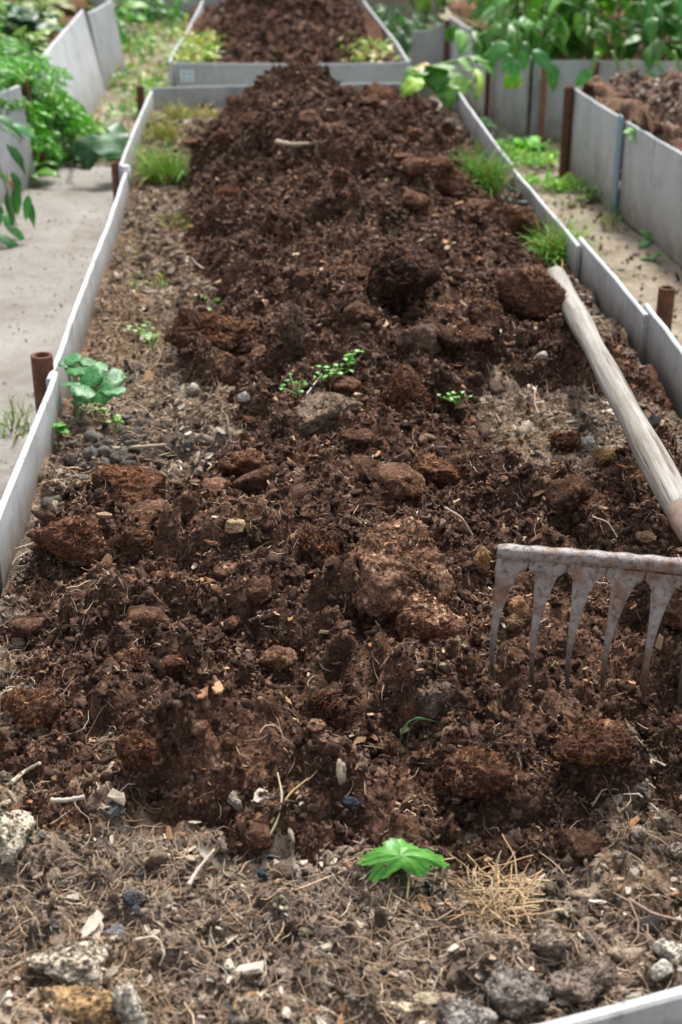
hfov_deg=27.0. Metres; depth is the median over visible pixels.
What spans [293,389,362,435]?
rock
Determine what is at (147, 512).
clod
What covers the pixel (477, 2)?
leafy bush
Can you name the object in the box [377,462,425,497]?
clod
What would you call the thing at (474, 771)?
compost clod
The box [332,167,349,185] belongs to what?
clod
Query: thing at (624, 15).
leafy bush
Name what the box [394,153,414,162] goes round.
clod
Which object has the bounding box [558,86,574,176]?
pipe stake
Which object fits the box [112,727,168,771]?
compost clod
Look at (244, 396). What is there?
pale stone
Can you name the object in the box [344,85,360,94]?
clod
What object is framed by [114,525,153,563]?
compost clod
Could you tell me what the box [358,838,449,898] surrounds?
green leaf
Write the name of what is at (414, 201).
clod
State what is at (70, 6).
leafy weed
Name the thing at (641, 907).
dry stick
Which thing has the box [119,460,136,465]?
earth lump
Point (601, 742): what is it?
compost clod
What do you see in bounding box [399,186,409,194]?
clod
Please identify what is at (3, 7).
carrot top
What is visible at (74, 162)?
leafy weed
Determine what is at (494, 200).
clod
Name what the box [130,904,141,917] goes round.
pebble
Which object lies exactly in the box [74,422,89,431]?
earth lump
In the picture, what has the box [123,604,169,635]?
clod
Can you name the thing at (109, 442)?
earth lump
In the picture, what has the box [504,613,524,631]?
tan chip
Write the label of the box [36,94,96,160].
carrot top
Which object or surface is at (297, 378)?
clod
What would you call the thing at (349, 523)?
compost fibres
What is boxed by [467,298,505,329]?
compost clod
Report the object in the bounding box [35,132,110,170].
leafy weed
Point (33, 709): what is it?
compost clod
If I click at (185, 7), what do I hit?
leafy weed
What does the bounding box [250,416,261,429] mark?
clod
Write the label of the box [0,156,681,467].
path grit
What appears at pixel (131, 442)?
earth lump
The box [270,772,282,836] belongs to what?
straw stalk
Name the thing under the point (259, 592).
clod
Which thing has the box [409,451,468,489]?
compost clod
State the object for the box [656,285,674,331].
pipe stake
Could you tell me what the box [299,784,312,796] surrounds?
clod
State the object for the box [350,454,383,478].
clod
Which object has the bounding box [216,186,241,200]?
compost clod
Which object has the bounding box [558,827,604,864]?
clod
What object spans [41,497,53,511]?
earth lump
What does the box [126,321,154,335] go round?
green sprout
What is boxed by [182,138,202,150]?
clod
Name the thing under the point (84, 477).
earth lump
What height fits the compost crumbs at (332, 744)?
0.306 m
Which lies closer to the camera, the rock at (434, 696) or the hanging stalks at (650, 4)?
the rock at (434, 696)
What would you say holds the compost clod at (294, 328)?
on the compost heap at (342, 647)
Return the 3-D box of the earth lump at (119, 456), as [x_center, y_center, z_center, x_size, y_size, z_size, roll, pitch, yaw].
[-0.326,-0.082,2.099,0.032,0.019,0.032,-2,26,-3]
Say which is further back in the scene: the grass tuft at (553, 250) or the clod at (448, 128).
the clod at (448, 128)
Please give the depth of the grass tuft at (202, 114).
4.58 m
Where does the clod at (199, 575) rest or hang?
on the compost heap at (342, 647)
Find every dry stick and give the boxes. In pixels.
[9,761,40,784]
[50,795,84,803]
[275,139,315,146]
[438,357,465,390]
[627,897,681,922]
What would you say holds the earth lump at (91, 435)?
on the bed soil at (652, 875)
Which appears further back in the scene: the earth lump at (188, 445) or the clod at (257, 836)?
the earth lump at (188, 445)
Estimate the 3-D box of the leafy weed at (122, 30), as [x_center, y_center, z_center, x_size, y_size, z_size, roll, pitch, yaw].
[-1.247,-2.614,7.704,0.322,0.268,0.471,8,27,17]
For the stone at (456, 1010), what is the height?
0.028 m
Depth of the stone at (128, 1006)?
1.11 m
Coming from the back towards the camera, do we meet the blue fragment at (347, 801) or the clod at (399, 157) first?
the clod at (399, 157)
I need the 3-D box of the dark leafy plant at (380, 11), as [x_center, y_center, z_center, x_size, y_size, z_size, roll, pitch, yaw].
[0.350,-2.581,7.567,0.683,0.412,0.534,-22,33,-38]
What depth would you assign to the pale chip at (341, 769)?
1.33 m
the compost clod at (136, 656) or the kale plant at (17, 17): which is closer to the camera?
the compost clod at (136, 656)
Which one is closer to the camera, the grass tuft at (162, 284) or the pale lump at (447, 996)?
the pale lump at (447, 996)
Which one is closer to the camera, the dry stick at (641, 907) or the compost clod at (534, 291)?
the dry stick at (641, 907)
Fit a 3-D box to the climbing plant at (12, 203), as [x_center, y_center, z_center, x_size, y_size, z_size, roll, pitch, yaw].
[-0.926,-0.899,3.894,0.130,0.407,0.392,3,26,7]
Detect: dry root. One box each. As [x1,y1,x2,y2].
[135,936,164,965]
[186,848,214,886]
[444,507,472,534]
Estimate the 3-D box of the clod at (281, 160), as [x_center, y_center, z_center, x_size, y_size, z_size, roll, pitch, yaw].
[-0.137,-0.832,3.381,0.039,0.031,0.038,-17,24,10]
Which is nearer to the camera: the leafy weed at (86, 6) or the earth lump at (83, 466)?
the earth lump at (83, 466)
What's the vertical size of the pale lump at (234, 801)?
0.016 m
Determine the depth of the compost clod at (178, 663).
1.48 m
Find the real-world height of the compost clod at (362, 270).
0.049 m
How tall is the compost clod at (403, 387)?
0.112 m
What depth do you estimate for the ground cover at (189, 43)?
5.52 m
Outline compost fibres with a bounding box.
[3,51,681,877]
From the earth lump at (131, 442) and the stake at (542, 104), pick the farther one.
the stake at (542, 104)
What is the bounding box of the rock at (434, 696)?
[414,679,456,719]
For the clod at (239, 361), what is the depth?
2.36 m
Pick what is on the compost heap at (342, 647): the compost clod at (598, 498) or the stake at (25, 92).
the compost clod at (598, 498)
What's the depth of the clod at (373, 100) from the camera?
3.78 m
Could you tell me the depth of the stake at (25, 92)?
4.71 m
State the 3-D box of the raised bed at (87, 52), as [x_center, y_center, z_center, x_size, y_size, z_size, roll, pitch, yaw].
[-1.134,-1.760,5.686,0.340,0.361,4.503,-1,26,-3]
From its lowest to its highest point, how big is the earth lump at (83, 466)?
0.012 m
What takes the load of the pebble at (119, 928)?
on the bed soil at (652, 875)
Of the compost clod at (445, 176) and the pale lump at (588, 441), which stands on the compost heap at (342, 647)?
the compost clod at (445, 176)
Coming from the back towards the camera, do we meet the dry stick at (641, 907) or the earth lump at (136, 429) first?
the earth lump at (136, 429)
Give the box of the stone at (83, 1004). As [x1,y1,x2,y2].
[37,979,121,1023]
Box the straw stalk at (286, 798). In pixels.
[270,777,308,823]
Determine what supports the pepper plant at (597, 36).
on the bed soil at (460, 9)
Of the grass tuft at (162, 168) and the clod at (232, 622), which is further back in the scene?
the grass tuft at (162, 168)
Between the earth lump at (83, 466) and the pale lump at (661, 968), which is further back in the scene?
the earth lump at (83, 466)
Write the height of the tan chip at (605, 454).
0.033 m
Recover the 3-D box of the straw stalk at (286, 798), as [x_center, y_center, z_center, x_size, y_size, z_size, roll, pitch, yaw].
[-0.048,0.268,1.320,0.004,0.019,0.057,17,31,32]
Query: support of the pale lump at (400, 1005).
on the bed soil at (652, 875)
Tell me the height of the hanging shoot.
0.216 m
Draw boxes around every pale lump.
[227,790,242,809]
[385,993,416,1021]
[412,991,439,1006]
[440,992,459,1003]
[581,435,596,449]
[650,959,673,980]
[652,936,681,965]
[664,839,681,861]
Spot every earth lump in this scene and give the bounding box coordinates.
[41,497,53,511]
[62,454,77,466]
[64,441,70,447]
[69,441,76,447]
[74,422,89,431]
[76,474,89,481]
[78,463,86,470]
[82,447,97,460]
[83,430,102,442]
[92,439,105,448]
[97,445,112,457]
[102,439,114,444]
[110,449,128,462]
[117,429,127,435]
[118,445,128,452]
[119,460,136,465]
[120,433,130,442]
[123,439,138,445]
[128,426,141,437]
[137,418,153,427]
[138,448,150,454]
[155,449,163,457]
[181,440,194,451]
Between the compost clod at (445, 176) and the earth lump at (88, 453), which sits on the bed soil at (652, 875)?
the earth lump at (88, 453)
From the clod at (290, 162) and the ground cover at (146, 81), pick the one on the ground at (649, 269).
the ground cover at (146, 81)
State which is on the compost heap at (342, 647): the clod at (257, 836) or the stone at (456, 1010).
the clod at (257, 836)
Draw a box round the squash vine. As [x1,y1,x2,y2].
[399,55,494,109]
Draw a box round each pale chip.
[336,759,346,784]
[535,351,547,358]
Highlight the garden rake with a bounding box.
[489,266,681,703]
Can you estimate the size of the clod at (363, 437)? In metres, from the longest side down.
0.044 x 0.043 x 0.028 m
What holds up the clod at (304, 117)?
on the compost heap at (342, 647)
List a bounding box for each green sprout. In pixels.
[53,422,70,436]
[81,403,107,413]
[106,414,124,433]
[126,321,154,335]
[142,332,170,349]
[204,296,219,304]
[279,373,307,395]
[312,363,353,379]
[332,349,364,370]
[437,391,471,404]
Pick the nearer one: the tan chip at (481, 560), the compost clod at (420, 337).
the tan chip at (481, 560)
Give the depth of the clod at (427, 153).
3.53 m
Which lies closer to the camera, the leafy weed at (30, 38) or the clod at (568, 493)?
the clod at (568, 493)
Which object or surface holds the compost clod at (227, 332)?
on the compost heap at (342, 647)
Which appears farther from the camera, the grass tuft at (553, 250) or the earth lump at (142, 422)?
the grass tuft at (553, 250)
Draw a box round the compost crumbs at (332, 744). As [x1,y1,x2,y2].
[0,50,681,887]
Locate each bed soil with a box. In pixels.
[0,105,681,1023]
[4,0,90,82]
[445,0,681,78]
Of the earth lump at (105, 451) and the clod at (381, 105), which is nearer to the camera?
the earth lump at (105, 451)
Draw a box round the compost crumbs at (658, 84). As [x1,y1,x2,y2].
[609,65,681,138]
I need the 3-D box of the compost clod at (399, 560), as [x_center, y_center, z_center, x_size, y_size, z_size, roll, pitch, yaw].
[0.057,0.073,1.593,0.128,0.118,0.115,-16,30,-30]
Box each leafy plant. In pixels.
[359,0,439,25]
[367,0,473,37]
[371,0,465,66]
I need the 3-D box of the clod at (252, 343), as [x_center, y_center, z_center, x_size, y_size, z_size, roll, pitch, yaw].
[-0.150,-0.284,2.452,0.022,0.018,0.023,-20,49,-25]
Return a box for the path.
[0,164,113,500]
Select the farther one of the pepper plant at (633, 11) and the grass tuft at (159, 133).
the pepper plant at (633, 11)
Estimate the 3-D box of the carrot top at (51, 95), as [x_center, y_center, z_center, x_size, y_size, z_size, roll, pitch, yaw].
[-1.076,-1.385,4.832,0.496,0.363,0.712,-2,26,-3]
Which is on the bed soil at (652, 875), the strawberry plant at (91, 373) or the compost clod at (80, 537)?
the strawberry plant at (91, 373)
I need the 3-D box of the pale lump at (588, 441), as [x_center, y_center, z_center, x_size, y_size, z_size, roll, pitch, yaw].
[0.371,-0.103,2.154,0.030,0.024,0.024,-2,26,-3]
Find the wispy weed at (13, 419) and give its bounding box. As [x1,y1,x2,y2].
[0,386,34,444]
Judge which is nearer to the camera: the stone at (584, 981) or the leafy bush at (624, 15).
the stone at (584, 981)
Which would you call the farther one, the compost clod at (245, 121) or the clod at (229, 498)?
the compost clod at (245, 121)
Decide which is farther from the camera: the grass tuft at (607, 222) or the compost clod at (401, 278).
the grass tuft at (607, 222)
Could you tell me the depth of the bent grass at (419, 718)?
1.41 m
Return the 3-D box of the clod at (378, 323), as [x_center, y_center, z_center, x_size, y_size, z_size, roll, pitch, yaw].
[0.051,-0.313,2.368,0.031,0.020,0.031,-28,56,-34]
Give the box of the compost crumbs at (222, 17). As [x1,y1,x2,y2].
[205,0,377,63]
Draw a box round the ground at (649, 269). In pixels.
[30,0,681,346]
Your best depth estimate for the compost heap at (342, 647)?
1.56 m
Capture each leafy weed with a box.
[0,26,54,55]
[3,0,62,15]
[9,0,76,18]
[14,0,69,33]
[29,160,60,182]
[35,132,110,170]
[36,0,93,9]
[59,155,98,166]
[113,0,156,30]
[115,9,148,43]
[124,0,191,26]
[130,0,204,19]
[479,117,500,135]
[496,140,511,152]
[576,185,619,201]
[603,197,628,223]
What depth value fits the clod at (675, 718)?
1.47 m
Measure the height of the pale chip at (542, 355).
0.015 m
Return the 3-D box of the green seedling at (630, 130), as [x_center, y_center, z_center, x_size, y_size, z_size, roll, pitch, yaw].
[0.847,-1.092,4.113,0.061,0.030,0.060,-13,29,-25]
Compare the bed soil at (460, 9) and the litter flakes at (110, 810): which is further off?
the bed soil at (460, 9)
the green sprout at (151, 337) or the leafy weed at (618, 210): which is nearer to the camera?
the green sprout at (151, 337)
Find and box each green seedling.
[622,128,635,140]
[637,230,653,247]
[642,252,665,260]
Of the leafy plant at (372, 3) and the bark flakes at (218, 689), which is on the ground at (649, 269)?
the leafy plant at (372, 3)
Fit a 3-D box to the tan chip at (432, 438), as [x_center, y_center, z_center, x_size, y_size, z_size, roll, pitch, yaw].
[0.125,-0.108,2.064,0.024,0.014,0.017,-2,26,-3]
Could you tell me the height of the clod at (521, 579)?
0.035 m
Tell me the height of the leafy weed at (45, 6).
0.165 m
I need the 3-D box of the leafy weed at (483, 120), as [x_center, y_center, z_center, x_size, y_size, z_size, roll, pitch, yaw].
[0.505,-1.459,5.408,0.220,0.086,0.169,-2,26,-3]
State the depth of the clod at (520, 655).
1.46 m
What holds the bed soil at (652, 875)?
in the raised bed at (652, 341)
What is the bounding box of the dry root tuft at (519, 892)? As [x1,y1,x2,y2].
[436,834,569,936]
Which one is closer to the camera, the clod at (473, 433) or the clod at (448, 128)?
the clod at (473, 433)
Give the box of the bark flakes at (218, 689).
[0,55,681,874]
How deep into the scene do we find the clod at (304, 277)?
2.53 m
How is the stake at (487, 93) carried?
on the ground at (649, 269)
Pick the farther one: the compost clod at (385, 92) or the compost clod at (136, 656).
the compost clod at (385, 92)
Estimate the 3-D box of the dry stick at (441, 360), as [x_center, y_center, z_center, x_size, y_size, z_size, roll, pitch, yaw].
[0.183,-0.229,2.343,0.011,0.027,0.106,-10,27,-20]
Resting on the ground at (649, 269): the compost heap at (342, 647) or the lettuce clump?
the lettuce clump
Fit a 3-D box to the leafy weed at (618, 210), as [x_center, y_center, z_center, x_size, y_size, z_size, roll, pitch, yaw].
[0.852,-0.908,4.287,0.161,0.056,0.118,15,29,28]
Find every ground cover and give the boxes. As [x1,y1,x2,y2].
[32,12,190,163]
[165,27,402,63]
[491,133,588,195]
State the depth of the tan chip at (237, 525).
1.66 m
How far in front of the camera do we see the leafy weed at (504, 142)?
5.18 m
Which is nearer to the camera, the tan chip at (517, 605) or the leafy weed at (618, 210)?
the tan chip at (517, 605)
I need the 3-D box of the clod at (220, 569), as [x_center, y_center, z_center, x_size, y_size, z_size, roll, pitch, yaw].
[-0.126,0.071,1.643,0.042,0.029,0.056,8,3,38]
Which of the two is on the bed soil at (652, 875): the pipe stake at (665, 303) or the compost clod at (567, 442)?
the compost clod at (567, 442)
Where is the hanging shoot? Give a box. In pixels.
[482,33,655,91]
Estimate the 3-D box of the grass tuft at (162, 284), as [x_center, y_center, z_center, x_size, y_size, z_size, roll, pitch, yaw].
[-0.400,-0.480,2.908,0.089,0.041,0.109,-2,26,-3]
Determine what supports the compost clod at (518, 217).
on the compost heap at (342, 647)
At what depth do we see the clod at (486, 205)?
3.25 m
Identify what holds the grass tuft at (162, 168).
on the bed soil at (652, 875)
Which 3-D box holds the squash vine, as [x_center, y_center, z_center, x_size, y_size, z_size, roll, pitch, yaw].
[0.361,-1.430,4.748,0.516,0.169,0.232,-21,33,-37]
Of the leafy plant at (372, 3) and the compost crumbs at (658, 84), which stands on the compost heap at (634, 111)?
the compost crumbs at (658, 84)
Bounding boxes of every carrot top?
[0,0,62,90]
[0,39,33,115]
[0,40,99,167]
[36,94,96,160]
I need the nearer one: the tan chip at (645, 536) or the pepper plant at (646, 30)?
the tan chip at (645, 536)
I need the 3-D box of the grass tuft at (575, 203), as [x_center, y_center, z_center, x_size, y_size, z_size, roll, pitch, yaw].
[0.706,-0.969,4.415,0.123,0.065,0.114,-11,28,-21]
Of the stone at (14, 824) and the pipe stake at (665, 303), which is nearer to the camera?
the stone at (14, 824)
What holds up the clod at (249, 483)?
on the compost heap at (342, 647)
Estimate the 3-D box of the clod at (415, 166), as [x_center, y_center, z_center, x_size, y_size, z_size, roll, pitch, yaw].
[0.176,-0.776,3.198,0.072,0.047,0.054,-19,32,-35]
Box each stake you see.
[15,79,48,169]
[31,352,53,413]
[111,161,120,201]
[136,86,144,115]
[444,20,449,61]
[484,43,491,121]
[537,67,546,142]
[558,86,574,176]
[593,61,599,76]
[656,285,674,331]
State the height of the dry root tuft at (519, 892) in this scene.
0.090 m
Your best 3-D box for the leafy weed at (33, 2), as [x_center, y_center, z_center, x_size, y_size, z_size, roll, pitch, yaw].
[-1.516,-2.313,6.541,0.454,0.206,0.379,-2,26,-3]
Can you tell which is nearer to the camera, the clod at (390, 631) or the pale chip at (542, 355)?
the clod at (390, 631)
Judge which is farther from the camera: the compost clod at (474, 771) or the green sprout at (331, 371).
the green sprout at (331, 371)
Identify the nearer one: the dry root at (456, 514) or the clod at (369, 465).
the dry root at (456, 514)
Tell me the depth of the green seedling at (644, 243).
4.00 m
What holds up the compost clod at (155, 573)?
on the compost heap at (342, 647)
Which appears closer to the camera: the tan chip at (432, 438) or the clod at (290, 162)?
the tan chip at (432, 438)
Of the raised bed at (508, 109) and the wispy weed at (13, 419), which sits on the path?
the wispy weed at (13, 419)
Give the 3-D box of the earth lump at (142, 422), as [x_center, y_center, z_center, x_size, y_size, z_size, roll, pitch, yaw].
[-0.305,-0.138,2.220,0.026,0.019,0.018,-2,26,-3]
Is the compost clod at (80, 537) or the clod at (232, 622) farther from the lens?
the compost clod at (80, 537)
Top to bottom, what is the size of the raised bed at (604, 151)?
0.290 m
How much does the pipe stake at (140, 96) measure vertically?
0.305 m
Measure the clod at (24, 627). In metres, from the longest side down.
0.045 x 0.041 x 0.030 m
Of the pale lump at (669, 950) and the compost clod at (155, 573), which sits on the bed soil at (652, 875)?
the pale lump at (669, 950)
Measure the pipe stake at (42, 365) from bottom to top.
0.320 m
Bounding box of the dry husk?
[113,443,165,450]
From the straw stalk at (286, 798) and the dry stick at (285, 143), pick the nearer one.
the straw stalk at (286, 798)
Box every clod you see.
[0,685,63,734]
[8,617,44,637]
[26,514,108,563]
[70,557,100,567]
[89,463,165,504]
[111,645,154,671]
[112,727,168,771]
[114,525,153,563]
[115,612,128,621]
[122,498,171,530]
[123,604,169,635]
[149,568,196,578]
[160,652,191,678]
[163,307,259,352]
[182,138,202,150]
[188,718,209,736]
[196,573,206,579]
[203,477,230,496]
[210,562,237,579]
[212,129,231,142]
[214,255,222,262]
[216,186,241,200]
[218,447,267,477]
[218,495,237,504]
[221,732,238,749]
[223,615,241,631]
[226,94,241,105]
[231,464,278,494]
[232,111,259,130]
[233,357,246,366]
[244,821,271,850]
[247,340,258,349]
[248,576,271,605]
[250,345,265,357]
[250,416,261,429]
[257,191,281,201]
[259,645,297,670]
[274,156,286,164]
[277,90,286,96]
[277,304,311,364]
[286,158,294,166]
[288,383,300,390]
[289,376,302,383]
[295,268,316,292]
[295,522,342,569]
[296,109,319,126]
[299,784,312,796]
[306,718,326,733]
[308,689,349,733]
[314,261,370,278]
[322,122,330,133]
[328,170,332,179]
[330,121,346,130]
[331,375,360,397]
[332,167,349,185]
[343,299,378,324]
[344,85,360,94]
[344,427,374,447]
[348,516,455,623]
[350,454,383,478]
[354,143,364,151]
[359,93,380,110]
[360,82,397,100]
[366,243,441,316]
[370,123,388,141]
[370,320,381,329]
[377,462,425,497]
[379,100,386,108]
[380,365,433,417]
[382,621,410,642]
[393,323,441,355]
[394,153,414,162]
[394,591,469,646]
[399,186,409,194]
[400,208,408,215]
[401,157,434,176]
[401,190,431,211]
[405,127,423,142]
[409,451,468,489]
[420,151,433,156]
[421,98,438,108]
[426,155,473,197]
[433,323,454,350]
[433,745,530,798]
[438,121,455,136]
[445,268,462,279]
[447,324,496,362]
[462,202,479,208]
[465,430,479,437]
[466,198,492,213]
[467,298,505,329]
[486,194,497,203]
[487,204,544,237]
[493,571,529,594]
[494,264,567,318]
[507,646,525,666]
[545,474,594,511]
[548,430,582,453]
[551,715,635,766]
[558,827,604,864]
[571,511,585,524]
[580,492,627,510]
[660,599,681,632]
[662,713,681,726]
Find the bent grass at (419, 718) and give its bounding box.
[400,717,438,759]
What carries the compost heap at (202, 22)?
in the raised bed at (203, 74)
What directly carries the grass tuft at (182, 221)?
on the bed soil at (652, 875)
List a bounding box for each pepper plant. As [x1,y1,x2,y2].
[444,0,631,74]
[468,0,553,58]
[522,0,632,53]
[526,0,678,61]
[598,1,677,52]
[603,0,681,70]
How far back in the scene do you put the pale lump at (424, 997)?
1.14 m
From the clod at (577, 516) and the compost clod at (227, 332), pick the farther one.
the compost clod at (227, 332)
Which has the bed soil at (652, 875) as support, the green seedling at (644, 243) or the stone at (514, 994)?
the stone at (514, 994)
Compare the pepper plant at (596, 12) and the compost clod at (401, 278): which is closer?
the compost clod at (401, 278)
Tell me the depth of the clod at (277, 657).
1.49 m
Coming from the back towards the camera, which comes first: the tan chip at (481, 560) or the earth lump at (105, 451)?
the earth lump at (105, 451)
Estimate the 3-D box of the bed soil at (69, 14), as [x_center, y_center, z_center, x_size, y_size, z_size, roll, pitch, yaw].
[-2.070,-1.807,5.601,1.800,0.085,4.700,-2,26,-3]
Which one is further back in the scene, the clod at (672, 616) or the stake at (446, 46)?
the stake at (446, 46)
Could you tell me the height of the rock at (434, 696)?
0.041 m
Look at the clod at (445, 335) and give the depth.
2.35 m
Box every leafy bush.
[416,0,467,13]
[468,0,517,23]
[616,0,677,17]
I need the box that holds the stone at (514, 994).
[483,962,553,1020]
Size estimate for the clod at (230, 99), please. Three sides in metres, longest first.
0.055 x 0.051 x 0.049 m
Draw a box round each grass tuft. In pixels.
[105,129,193,188]
[114,236,139,258]
[118,107,202,144]
[124,268,166,289]
[149,96,195,121]
[151,209,193,230]
[183,101,223,120]
[441,129,532,200]
[514,201,610,270]
[553,191,586,208]
[595,206,630,229]
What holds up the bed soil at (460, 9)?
in the raised bed at (508, 109)
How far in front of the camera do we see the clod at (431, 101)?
4.22 m
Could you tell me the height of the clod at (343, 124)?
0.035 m
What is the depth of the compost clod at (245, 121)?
3.76 m
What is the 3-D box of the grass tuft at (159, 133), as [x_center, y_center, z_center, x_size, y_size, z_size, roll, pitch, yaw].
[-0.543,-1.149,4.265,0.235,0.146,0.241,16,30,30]
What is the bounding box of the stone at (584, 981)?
[547,957,618,1007]
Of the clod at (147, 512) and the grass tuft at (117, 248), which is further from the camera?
the grass tuft at (117, 248)
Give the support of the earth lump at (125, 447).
on the bed soil at (652, 875)
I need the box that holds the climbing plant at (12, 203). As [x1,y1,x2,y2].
[0,115,40,248]
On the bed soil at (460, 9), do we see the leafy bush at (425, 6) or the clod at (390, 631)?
the leafy bush at (425, 6)
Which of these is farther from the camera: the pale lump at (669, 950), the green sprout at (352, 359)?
the green sprout at (352, 359)
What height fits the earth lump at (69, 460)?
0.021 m
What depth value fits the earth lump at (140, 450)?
2.14 m
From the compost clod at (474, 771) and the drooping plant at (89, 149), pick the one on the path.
the drooping plant at (89, 149)
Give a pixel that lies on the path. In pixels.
(30, 263)
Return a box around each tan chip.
[224,518,245,533]
[421,433,435,441]
[472,546,490,573]
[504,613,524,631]
[508,595,530,618]
[592,447,615,466]
[636,530,656,542]
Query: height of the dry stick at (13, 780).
0.018 m
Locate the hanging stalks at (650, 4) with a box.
[590,0,681,73]
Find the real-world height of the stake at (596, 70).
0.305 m
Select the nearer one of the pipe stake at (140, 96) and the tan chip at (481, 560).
the tan chip at (481, 560)
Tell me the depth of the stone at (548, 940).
1.17 m
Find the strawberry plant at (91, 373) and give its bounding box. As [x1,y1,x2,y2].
[58,352,125,418]
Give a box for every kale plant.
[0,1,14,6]
[0,5,62,43]
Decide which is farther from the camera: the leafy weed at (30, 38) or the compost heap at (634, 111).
the leafy weed at (30, 38)
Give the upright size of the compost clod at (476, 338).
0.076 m
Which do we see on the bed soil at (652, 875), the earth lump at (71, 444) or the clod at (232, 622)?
the earth lump at (71, 444)
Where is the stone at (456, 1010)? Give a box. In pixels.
[437,994,499,1023]
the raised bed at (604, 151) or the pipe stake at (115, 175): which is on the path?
the pipe stake at (115, 175)
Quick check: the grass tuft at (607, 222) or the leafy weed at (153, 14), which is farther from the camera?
the leafy weed at (153, 14)
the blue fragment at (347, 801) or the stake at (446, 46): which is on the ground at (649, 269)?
the stake at (446, 46)
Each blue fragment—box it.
[256,867,267,879]
[341,795,361,807]
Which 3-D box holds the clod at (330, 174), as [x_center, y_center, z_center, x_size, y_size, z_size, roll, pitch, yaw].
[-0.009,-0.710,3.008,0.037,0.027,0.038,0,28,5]
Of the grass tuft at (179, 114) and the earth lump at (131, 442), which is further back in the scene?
the grass tuft at (179, 114)
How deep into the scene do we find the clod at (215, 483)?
1.91 m
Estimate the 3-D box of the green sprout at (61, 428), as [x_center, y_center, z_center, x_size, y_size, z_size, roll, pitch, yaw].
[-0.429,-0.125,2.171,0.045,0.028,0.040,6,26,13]
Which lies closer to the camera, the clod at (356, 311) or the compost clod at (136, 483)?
the compost clod at (136, 483)
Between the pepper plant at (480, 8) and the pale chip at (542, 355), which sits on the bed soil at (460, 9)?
the pepper plant at (480, 8)
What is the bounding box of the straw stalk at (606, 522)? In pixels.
[592,516,617,536]
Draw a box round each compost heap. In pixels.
[0,53,681,886]
[179,0,393,63]
[579,72,681,151]
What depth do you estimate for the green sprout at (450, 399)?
2.19 m
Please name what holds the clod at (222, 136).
on the compost heap at (342, 647)
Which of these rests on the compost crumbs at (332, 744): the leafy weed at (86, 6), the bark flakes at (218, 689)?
the bark flakes at (218, 689)
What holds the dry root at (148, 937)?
on the bed soil at (652, 875)
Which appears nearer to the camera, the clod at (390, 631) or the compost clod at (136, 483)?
the clod at (390, 631)
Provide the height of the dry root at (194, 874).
0.008 m
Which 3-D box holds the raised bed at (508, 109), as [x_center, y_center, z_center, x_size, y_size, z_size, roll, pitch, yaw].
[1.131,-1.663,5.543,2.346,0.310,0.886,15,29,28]
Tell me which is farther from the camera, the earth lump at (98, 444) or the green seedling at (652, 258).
the green seedling at (652, 258)
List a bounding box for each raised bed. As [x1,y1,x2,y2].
[0,0,126,204]
[0,83,681,1023]
[168,0,408,86]
[411,17,681,138]
[569,87,681,266]
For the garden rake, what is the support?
on the compost heap at (342, 647)
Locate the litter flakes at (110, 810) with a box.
[0,100,681,1023]
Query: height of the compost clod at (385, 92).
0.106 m
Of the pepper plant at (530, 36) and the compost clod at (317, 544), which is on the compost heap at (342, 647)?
the compost clod at (317, 544)
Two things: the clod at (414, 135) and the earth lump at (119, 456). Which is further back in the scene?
the clod at (414, 135)
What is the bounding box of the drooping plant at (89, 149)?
[73,121,129,170]
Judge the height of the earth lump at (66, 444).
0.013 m
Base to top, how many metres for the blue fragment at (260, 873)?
0.010 m
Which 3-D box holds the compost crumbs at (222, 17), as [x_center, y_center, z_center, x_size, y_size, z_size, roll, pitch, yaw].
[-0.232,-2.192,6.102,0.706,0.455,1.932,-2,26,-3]
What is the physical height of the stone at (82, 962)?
0.033 m
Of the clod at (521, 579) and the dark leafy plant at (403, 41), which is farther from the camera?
the dark leafy plant at (403, 41)
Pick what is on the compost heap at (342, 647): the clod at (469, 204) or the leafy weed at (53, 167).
the clod at (469, 204)
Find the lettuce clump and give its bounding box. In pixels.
[508,136,547,156]
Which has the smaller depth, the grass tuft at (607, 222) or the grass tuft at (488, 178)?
the grass tuft at (488, 178)
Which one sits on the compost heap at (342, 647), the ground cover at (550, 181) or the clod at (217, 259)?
the clod at (217, 259)
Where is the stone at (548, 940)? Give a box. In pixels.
[529,922,569,963]
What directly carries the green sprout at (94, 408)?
on the bed soil at (652, 875)
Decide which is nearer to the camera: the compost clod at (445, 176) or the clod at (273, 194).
the clod at (273, 194)
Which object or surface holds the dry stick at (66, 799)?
on the compost heap at (342, 647)
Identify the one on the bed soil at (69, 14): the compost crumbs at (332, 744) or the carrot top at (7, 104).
the carrot top at (7, 104)
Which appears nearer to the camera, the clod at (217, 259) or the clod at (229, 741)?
the clod at (229, 741)
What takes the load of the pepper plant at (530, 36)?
on the bed soil at (460, 9)
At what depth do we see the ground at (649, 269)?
4.29 m
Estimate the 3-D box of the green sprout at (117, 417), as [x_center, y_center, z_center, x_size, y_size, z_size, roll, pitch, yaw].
[-0.348,-0.132,2.185,0.032,0.038,0.029,-2,26,-3]

